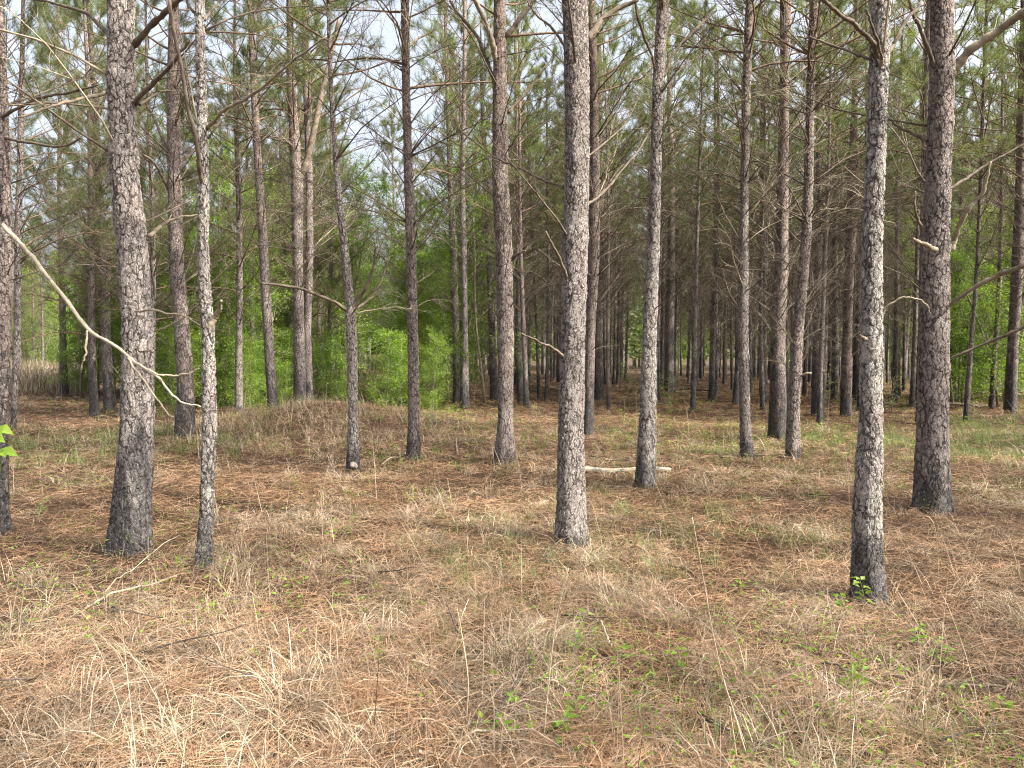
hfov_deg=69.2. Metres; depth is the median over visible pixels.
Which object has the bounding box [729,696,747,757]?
dry stalk
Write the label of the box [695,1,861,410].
pine tree
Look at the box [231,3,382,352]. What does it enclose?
pine tree
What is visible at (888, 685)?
fallen branch
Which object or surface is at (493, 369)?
pine tree
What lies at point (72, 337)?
leafy sapling
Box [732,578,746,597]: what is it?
leafy seedling
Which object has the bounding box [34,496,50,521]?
leafy seedling
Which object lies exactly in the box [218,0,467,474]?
pine tree
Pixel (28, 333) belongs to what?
leafy sapling
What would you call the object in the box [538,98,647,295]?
pine tree
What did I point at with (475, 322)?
leafy sapling
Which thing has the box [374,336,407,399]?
leafy shrub
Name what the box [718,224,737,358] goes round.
pine tree
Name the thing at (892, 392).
leafy bush
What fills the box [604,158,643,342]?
pine tree
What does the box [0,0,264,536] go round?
pine tree
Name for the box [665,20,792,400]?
pine tree
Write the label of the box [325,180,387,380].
pine tree
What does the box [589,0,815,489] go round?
pine tree
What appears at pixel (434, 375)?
leafy shrub
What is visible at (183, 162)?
pine tree
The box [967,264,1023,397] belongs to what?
leafy sapling
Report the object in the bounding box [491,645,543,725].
fallen twig
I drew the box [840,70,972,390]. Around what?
pine tree
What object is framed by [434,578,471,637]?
fallen twig
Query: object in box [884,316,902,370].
leafy sapling
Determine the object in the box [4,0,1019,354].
sky
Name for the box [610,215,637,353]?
pine tree
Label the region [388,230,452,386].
leafy sapling
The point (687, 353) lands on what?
pine tree
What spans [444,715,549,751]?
fallen twig
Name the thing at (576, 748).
weeds
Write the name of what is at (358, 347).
leafy shrub
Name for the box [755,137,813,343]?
pine tree
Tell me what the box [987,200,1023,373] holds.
leafy sapling
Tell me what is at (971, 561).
dry stalk
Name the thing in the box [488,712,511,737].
leafy seedling
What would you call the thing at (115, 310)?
leafy sapling
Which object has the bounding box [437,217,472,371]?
pine tree
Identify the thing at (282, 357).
leafy shrub
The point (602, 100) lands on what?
pine tree
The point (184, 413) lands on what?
pine tree
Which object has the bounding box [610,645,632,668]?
leafy seedling
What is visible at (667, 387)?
leafy bush
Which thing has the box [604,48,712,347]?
pine tree
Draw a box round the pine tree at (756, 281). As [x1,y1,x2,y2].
[719,175,794,355]
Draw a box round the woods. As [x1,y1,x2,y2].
[11,224,1022,371]
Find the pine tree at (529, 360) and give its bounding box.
[514,195,561,382]
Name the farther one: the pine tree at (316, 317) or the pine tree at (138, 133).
the pine tree at (316, 317)
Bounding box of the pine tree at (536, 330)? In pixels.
[484,61,604,399]
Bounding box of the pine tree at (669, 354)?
[626,0,736,392]
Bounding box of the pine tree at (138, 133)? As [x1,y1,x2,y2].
[47,43,201,348]
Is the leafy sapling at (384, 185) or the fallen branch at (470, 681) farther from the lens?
the leafy sapling at (384, 185)
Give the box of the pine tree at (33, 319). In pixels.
[13,203,57,366]
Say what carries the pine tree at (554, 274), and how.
on the ground at (404, 504)
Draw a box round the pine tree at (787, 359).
[751,109,822,391]
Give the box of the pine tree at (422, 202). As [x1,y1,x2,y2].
[391,55,525,358]
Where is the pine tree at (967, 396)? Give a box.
[901,0,1023,423]
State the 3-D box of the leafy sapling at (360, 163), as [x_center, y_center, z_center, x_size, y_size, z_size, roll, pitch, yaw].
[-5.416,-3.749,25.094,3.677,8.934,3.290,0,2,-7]
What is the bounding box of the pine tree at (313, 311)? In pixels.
[256,229,334,342]
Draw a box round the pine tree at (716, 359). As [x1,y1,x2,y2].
[641,15,773,395]
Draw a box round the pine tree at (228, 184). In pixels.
[168,81,291,391]
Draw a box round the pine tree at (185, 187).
[114,93,260,350]
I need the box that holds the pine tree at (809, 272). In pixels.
[789,113,860,385]
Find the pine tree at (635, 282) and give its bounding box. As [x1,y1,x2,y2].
[621,194,666,331]
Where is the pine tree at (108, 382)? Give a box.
[7,0,216,410]
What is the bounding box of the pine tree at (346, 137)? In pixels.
[253,83,390,388]
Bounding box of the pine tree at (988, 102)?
[950,42,1014,393]
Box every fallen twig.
[0,580,71,591]
[0,674,44,680]
[59,577,111,579]
[85,599,162,617]
[94,549,144,580]
[98,702,116,737]
[137,717,202,754]
[138,622,252,666]
[196,647,287,690]
[228,693,266,727]
[266,608,306,627]
[378,567,418,573]
[394,640,430,702]
[398,611,450,623]
[424,713,429,748]
[427,658,475,702]
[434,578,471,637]
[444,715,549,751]
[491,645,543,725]
[560,614,623,620]
[662,527,722,535]
[697,711,771,757]
[698,682,764,701]
[705,718,776,760]
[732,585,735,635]
[732,620,768,632]
[740,698,795,727]
[741,604,793,612]
[805,590,840,594]
[818,635,868,642]
[885,564,942,577]
[888,742,964,751]
[938,713,1023,751]
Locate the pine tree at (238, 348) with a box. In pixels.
[91,0,356,412]
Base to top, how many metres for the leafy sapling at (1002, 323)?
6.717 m
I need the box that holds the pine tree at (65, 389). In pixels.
[10,0,118,394]
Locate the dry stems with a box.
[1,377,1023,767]
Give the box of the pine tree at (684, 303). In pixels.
[663,133,738,362]
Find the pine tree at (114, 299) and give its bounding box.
[111,79,273,344]
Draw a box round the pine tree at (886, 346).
[885,308,891,372]
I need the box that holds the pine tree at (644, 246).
[618,144,694,326]
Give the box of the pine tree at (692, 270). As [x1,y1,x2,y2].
[665,132,731,384]
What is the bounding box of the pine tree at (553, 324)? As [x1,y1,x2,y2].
[538,234,559,380]
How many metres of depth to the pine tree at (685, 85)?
21.30 m
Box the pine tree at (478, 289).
[418,158,533,379]
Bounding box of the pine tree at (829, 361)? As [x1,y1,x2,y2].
[809,101,862,390]
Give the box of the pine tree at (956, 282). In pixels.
[901,47,1014,397]
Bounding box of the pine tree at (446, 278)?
[427,192,497,342]
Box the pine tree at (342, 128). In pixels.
[253,65,372,337]
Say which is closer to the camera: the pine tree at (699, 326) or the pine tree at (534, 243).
the pine tree at (534, 243)
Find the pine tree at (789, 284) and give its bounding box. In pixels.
[773,174,813,346]
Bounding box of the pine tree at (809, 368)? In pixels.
[789,250,831,382]
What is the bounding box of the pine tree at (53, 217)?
[22,68,172,397]
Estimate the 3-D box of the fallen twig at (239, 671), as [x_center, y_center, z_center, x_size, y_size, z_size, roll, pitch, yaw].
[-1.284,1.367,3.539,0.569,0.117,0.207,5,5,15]
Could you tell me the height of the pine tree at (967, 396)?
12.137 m
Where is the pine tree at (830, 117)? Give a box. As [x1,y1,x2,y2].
[733,0,926,424]
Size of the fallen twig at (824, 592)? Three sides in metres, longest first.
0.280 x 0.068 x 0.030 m
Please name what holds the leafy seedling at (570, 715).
on the ground at (404, 504)
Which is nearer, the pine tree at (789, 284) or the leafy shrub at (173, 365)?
the leafy shrub at (173, 365)
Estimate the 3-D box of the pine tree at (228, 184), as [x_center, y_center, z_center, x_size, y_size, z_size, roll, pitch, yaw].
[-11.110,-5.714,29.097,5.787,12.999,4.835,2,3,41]
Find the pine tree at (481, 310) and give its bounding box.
[442,167,497,383]
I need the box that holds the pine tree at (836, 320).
[750,0,907,403]
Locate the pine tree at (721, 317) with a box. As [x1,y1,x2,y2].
[699,176,737,381]
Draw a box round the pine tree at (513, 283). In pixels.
[471,151,545,384]
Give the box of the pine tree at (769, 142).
[706,90,813,394]
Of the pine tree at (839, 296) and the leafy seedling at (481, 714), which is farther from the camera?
the pine tree at (839, 296)
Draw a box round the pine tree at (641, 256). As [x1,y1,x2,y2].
[626,180,686,286]
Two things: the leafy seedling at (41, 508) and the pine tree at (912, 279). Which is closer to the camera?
the leafy seedling at (41, 508)
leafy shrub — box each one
[155,319,197,411]
[155,322,219,410]
[155,332,200,403]
[155,349,172,401]
[158,315,201,403]
[158,332,200,398]
[191,332,228,407]
[215,330,264,408]
[215,347,244,406]
[215,350,243,406]
[216,331,283,408]
[226,352,266,411]
[249,325,292,399]
[249,339,265,404]
[251,356,292,404]
[254,336,292,402]
[260,357,292,406]
[261,324,315,401]
[311,327,346,399]
[312,342,338,400]
[313,337,360,402]
[322,302,386,406]
[332,354,370,399]
[359,328,407,405]
[370,325,439,409]
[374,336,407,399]
[376,342,420,406]
[402,341,444,406]
[419,326,463,408]
[419,333,461,410]
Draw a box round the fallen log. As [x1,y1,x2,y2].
[585,466,670,472]
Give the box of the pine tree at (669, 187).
[603,0,750,399]
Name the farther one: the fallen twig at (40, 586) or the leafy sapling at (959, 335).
the leafy sapling at (959, 335)
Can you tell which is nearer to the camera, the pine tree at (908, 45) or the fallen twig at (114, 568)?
the fallen twig at (114, 568)
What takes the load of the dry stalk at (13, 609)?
on the ground at (404, 504)
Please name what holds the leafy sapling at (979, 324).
on the ground at (404, 504)
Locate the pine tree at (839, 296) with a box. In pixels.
[812,190,890,352]
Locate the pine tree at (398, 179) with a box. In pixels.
[333,104,448,373]
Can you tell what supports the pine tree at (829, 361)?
on the ground at (404, 504)
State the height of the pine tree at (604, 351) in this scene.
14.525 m
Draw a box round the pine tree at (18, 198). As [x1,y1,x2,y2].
[4,0,162,430]
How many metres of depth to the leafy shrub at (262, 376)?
24.14 m
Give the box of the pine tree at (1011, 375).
[913,0,1023,412]
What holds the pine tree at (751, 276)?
on the ground at (404, 504)
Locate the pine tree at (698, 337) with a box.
[665,152,729,385]
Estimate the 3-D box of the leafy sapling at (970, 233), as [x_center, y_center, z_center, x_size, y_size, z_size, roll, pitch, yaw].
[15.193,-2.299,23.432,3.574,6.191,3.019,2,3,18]
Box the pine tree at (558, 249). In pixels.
[522,86,638,306]
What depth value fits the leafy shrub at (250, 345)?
21.36 m
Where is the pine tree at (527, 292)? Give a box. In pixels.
[515,199,552,327]
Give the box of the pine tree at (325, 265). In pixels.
[221,54,342,393]
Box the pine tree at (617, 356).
[605,116,646,384]
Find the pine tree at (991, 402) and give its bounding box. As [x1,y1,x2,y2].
[950,0,1023,408]
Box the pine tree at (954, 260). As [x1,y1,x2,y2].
[952,165,990,367]
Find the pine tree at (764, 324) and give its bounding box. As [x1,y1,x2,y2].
[706,10,825,400]
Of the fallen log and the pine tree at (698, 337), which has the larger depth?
the pine tree at (698, 337)
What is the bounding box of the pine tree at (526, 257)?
[483,152,560,358]
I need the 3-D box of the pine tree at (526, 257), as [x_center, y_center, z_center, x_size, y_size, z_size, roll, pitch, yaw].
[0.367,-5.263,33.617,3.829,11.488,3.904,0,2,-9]
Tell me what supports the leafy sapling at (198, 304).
on the ground at (404, 504)
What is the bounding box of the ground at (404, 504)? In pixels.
[0,354,1023,767]
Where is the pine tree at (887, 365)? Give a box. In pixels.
[859,207,907,382]
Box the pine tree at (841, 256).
[797,111,903,389]
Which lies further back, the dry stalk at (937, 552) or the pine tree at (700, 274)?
the pine tree at (700, 274)
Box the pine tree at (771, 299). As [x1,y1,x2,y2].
[736,220,797,355]
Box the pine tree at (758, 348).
[754,280,771,378]
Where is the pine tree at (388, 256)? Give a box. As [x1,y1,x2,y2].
[363,201,423,353]
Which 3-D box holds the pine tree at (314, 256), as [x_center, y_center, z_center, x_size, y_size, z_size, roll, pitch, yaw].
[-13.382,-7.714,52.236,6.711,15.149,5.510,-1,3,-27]
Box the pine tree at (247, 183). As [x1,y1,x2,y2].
[159,30,325,402]
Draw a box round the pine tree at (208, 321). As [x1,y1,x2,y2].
[134,0,379,571]
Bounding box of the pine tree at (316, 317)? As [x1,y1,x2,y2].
[303,219,343,372]
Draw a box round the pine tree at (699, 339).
[685,248,708,371]
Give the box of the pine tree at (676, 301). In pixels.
[643,123,722,387]
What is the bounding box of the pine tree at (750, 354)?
[699,95,797,392]
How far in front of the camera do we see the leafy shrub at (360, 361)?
23.23 m
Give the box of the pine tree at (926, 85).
[814,0,1023,423]
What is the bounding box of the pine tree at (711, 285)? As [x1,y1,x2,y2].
[683,158,728,352]
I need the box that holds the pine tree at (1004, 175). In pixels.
[964,54,1023,353]
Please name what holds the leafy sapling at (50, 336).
on the ground at (404, 504)
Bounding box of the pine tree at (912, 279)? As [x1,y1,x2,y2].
[885,137,993,348]
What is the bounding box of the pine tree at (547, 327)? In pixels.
[508,44,618,402]
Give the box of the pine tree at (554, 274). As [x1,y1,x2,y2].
[528,119,564,345]
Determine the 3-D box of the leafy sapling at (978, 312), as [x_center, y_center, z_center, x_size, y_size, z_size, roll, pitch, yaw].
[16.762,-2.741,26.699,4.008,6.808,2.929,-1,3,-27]
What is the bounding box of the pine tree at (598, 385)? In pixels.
[522,0,666,400]
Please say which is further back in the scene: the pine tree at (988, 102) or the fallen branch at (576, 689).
the pine tree at (988, 102)
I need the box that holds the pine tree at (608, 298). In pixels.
[542,0,690,410]
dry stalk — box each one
[7,573,21,647]
[17,572,25,640]
[457,599,468,716]
[543,568,568,734]
[557,536,582,610]
[559,548,580,610]
[615,553,623,588]
[692,517,748,753]
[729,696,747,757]
[729,706,737,758]
[742,714,754,748]
[849,635,858,742]
[927,516,938,583]
[957,522,993,598]
[1009,535,1021,582]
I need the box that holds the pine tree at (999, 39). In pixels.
[907,0,1023,361]
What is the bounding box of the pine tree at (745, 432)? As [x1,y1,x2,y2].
[618,0,915,459]
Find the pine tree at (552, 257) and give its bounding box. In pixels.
[534,148,560,337]
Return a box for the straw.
[0,372,1023,767]
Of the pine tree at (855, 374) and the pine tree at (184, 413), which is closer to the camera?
the pine tree at (184, 413)
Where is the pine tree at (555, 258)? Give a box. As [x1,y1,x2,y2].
[530,113,610,355]
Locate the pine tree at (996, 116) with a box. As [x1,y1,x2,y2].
[951,88,1023,400]
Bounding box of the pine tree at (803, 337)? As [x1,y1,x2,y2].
[794,179,812,378]
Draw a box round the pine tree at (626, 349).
[611,194,645,379]
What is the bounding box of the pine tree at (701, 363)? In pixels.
[678,194,728,379]
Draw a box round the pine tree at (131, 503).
[0,0,264,556]
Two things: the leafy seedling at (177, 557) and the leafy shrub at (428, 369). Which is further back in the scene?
the leafy shrub at (428, 369)
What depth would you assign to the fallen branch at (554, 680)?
3.58 m
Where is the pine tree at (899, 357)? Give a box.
[840,105,954,397]
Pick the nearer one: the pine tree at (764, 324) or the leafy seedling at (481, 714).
the leafy seedling at (481, 714)
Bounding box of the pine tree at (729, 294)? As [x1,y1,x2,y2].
[708,192,767,346]
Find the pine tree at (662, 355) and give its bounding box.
[612,89,700,387]
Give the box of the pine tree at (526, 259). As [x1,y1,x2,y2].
[478,137,555,348]
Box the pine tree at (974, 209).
[959,130,1004,366]
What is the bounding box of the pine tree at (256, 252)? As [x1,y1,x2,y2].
[219,150,291,380]
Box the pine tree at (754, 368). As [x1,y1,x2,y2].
[753,265,769,377]
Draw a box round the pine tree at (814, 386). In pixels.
[717,0,922,416]
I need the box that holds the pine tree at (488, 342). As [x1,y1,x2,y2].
[472,224,496,374]
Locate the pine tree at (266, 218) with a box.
[216,145,326,343]
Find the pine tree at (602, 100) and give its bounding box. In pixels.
[513,1,647,345]
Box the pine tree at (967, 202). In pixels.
[912,117,997,333]
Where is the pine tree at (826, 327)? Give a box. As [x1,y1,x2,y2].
[789,95,861,390]
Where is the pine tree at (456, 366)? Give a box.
[357,0,540,402]
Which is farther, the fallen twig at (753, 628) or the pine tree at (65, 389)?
the pine tree at (65, 389)
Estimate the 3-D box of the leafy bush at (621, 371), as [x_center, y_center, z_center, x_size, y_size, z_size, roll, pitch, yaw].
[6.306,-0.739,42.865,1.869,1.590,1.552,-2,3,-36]
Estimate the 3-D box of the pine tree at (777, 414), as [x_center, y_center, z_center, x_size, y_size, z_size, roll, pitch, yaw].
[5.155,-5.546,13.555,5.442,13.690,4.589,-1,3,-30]
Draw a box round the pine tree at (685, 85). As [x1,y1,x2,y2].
[622,0,774,411]
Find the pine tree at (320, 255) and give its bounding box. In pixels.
[254,128,364,350]
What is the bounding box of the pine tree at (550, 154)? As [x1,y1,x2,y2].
[512,64,649,359]
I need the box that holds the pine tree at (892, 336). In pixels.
[882,207,903,377]
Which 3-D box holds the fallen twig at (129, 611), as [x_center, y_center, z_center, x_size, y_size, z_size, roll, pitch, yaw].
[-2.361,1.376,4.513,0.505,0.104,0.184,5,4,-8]
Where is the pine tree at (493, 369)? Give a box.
[422,0,548,399]
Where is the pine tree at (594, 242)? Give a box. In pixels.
[488,0,718,436]
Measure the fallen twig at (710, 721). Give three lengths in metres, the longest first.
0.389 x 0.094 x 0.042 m
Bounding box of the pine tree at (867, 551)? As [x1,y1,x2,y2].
[761,0,929,606]
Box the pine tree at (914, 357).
[846,0,1012,406]
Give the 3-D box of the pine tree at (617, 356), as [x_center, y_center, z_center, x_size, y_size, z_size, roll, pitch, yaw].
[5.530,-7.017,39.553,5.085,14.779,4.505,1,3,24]
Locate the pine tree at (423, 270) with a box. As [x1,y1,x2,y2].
[387,224,450,341]
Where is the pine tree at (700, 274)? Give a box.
[665,141,729,350]
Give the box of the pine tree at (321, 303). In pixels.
[280,175,358,350]
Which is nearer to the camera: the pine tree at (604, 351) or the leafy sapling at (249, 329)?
the leafy sapling at (249, 329)
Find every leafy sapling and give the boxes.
[10,272,48,363]
[10,304,46,362]
[11,311,50,364]
[12,288,56,367]
[12,292,58,363]
[12,293,36,366]
[22,282,78,366]
[24,275,75,365]
[26,307,57,363]
[28,299,73,365]
[35,233,112,397]
[36,290,70,364]
[38,284,119,393]
[42,281,119,391]
[44,256,120,391]
[48,300,73,356]
[52,306,87,366]
[53,245,121,396]
[56,302,84,362]
[58,238,118,390]
[70,305,121,391]
[72,216,121,386]
[79,242,169,379]
[82,246,121,394]
[95,220,121,374]
[98,226,191,389]
[98,289,165,387]
[113,237,170,384]
[116,175,227,404]
[150,256,173,388]
[155,184,268,393]
[161,111,286,405]
[162,214,263,401]
[164,227,259,398]
[188,146,276,405]
[215,233,282,406]
[216,165,315,389]
[219,281,265,389]
[245,239,291,362]
[245,239,291,388]
[256,234,331,394]
[259,250,313,382]
[303,142,405,397]
[312,177,404,398]
[312,221,356,382]
[342,258,404,404]
[353,264,424,400]
[358,274,425,385]
[366,209,451,396]
[369,248,438,386]
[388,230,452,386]
[388,268,439,390]
[389,266,435,370]
[390,251,452,385]
[390,251,459,389]
[395,190,481,400]
[402,241,477,398]
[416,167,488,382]
[417,118,537,404]
[422,246,487,383]
[424,263,479,387]
[434,264,495,384]
[436,211,512,394]
[526,284,553,374]
[676,313,691,371]
[884,211,1000,401]
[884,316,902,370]
[893,239,989,386]
[898,246,1003,405]
[900,323,911,367]
[905,214,1013,397]
[906,198,1023,407]
[949,203,1023,402]
[950,213,1023,409]
[950,215,1023,395]
[950,231,1010,397]
[950,257,1005,399]
[962,267,1005,398]
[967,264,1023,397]
[972,216,1023,403]
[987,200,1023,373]
[995,274,1023,391]
[998,210,1023,391]
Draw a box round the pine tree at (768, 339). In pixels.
[754,222,795,378]
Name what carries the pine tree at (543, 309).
on the ground at (404, 504)
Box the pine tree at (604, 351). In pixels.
[554,113,644,383]
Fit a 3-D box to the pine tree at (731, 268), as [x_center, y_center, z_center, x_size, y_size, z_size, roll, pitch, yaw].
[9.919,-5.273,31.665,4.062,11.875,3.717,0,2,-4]
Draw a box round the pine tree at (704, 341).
[684,287,723,376]
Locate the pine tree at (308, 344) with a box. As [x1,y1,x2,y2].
[181,0,410,402]
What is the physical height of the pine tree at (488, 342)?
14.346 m
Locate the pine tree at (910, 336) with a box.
[885,167,912,380]
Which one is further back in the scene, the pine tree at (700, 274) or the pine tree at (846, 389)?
the pine tree at (700, 274)
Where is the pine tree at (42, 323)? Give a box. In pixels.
[22,212,72,365]
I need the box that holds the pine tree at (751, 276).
[718,135,789,356]
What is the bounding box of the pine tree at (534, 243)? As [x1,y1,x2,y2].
[481,112,562,349]
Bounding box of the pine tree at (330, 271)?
[274,71,402,393]
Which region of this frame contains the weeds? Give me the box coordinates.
[0,386,1023,767]
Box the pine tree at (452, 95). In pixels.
[381,8,550,381]
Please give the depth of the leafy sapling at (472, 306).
26.81 m
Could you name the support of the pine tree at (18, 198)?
on the ground at (404, 504)
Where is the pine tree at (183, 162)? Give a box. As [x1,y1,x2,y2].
[95,93,252,346]
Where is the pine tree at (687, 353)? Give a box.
[664,207,703,376]
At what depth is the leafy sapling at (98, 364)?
28.02 m
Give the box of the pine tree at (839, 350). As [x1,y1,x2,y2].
[838,198,843,376]
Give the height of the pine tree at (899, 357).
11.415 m
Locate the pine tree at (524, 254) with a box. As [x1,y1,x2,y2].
[475,110,557,386]
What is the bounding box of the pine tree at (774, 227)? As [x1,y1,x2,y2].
[720,92,813,344]
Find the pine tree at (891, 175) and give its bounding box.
[789,0,998,410]
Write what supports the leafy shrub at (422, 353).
on the ground at (404, 504)
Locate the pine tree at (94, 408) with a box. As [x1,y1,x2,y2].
[9,0,198,415]
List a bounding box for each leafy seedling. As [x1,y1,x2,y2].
[0,424,18,471]
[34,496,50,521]
[175,555,188,571]
[326,512,357,537]
[467,710,490,744]
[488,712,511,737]
[546,710,577,740]
[563,692,587,717]
[568,608,592,656]
[589,696,605,716]
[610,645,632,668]
[671,647,687,675]
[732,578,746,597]
[833,593,851,617]
[837,657,869,690]
[847,644,869,675]
[853,576,873,608]
[908,622,929,647]
[927,636,956,666]
[991,694,1016,722]
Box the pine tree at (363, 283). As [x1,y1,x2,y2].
[332,206,384,355]
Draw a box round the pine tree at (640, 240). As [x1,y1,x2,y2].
[612,111,690,329]
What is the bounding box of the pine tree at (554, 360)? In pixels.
[536,193,560,378]
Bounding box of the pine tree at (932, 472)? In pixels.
[732,0,1023,515]
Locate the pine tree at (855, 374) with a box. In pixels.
[795,5,921,399]
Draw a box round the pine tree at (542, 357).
[538,222,546,374]
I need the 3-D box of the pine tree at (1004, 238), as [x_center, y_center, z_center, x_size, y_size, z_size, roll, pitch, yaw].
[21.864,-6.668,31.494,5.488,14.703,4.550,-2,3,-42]
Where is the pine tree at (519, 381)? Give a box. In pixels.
[451,0,564,402]
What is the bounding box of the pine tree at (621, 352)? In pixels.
[612,177,645,376]
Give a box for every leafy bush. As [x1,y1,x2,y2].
[154,399,175,434]
[422,401,447,435]
[611,361,633,381]
[619,358,640,405]
[658,370,686,403]
[823,364,840,409]
[883,368,909,410]
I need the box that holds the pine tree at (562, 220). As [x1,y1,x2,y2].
[540,97,640,323]
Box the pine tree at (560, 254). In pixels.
[535,136,629,337]
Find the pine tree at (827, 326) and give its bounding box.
[810,168,843,382]
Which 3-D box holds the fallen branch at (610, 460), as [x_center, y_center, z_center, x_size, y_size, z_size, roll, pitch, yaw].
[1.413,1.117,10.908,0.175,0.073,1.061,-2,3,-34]
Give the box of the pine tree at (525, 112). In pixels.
[480,99,561,351]
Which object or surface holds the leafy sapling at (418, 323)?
on the ground at (404, 504)
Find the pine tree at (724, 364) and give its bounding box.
[700,186,738,383]
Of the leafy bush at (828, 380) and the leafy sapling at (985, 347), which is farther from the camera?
the leafy sapling at (985, 347)
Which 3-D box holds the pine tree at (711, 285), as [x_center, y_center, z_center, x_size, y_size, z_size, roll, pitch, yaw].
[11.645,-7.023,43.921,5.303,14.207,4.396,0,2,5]
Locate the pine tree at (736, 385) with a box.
[673,0,822,404]
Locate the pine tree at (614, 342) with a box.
[603,115,647,385]
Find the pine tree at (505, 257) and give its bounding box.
[412,0,673,464]
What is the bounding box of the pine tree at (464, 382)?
[383,0,564,408]
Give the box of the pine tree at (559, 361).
[532,156,563,382]
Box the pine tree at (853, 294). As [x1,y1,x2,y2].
[828,154,914,353]
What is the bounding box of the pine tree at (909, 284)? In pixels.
[884,84,973,394]
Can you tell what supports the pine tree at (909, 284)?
on the ground at (404, 504)
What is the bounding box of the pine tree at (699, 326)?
[683,222,718,377]
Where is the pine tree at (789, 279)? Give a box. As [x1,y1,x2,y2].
[768,173,830,350]
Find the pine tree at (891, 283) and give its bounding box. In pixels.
[838,160,914,345]
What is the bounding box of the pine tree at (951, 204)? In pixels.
[885,105,991,348]
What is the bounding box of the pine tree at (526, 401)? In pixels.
[450,1,564,408]
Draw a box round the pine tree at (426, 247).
[382,189,447,338]
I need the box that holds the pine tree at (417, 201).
[380,184,448,332]
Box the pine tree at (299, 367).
[208,0,365,403]
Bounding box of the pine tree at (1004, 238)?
[969,78,1022,391]
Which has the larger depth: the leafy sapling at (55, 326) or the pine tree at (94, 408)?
the leafy sapling at (55, 326)
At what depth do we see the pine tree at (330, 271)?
27.18 m
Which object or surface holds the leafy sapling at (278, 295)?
on the ground at (404, 504)
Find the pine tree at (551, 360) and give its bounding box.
[529,213,560,381]
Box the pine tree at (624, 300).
[610,193,643,376]
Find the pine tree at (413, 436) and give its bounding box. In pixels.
[243,0,563,461]
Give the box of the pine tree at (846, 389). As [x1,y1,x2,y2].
[750,0,966,416]
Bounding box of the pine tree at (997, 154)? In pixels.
[956,47,1023,348]
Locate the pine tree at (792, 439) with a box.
[668,0,973,459]
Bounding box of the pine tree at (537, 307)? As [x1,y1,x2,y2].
[515,184,551,355]
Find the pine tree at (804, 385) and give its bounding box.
[751,62,844,395]
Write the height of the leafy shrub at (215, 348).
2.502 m
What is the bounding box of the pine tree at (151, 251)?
[23,0,276,403]
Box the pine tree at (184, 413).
[27,0,318,437]
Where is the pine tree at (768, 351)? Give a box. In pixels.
[756,302,771,374]
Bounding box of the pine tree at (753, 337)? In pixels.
[733,206,795,380]
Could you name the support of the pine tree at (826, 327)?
on the ground at (404, 504)
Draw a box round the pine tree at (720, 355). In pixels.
[706,216,734,377]
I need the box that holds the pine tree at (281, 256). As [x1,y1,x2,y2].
[224,151,337,337]
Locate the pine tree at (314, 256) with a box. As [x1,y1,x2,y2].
[314,174,362,375]
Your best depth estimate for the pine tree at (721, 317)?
42.38 m
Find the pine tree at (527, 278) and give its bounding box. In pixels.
[494,200,545,328]
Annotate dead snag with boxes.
[455,431,458,454]
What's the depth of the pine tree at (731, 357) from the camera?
33.29 m
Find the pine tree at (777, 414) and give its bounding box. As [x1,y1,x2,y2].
[637,0,921,440]
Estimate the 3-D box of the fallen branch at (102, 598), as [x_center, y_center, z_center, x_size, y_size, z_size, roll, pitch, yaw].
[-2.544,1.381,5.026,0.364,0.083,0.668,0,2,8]
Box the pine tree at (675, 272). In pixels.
[665,139,701,381]
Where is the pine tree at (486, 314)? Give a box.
[467,204,496,362]
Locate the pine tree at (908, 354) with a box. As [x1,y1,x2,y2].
[884,284,912,378]
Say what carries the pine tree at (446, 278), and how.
on the ground at (404, 504)
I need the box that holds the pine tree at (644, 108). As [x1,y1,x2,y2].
[598,0,750,405]
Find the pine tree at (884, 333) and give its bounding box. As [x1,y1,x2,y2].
[882,244,901,376]
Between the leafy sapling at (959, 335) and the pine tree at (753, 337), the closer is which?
the leafy sapling at (959, 335)
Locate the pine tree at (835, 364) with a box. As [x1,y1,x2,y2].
[750,0,912,400]
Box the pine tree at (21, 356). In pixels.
[12,222,53,363]
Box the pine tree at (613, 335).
[610,205,636,373]
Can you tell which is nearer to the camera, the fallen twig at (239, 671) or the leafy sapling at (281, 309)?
the fallen twig at (239, 671)
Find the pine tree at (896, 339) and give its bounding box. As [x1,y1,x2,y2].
[824,0,980,402]
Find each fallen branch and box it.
[85,571,185,609]
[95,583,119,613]
[106,535,179,589]
[410,659,522,721]
[418,729,520,756]
[511,660,584,686]
[552,684,600,701]
[578,612,611,646]
[588,455,634,463]
[634,682,657,704]
[671,564,726,584]
[674,388,707,390]
[719,454,803,460]
[824,660,1022,688]
[883,402,987,406]
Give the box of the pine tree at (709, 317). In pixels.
[700,229,723,352]
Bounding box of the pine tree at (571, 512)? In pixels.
[442,0,673,550]
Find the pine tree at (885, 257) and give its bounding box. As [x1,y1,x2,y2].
[839,129,893,328]
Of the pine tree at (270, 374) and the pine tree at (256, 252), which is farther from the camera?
the pine tree at (256, 252)
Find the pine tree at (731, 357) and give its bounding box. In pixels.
[681,125,774,390]
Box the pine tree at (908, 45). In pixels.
[859,24,976,369]
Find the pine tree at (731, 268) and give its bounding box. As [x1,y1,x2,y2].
[700,121,775,362]
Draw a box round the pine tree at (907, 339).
[883,117,918,387]
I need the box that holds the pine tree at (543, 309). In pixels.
[536,258,552,347]
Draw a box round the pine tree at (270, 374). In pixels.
[150,0,342,410]
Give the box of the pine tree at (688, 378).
[665,185,721,381]
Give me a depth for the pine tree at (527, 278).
41.45 m
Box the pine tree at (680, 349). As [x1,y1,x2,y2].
[677,209,688,375]

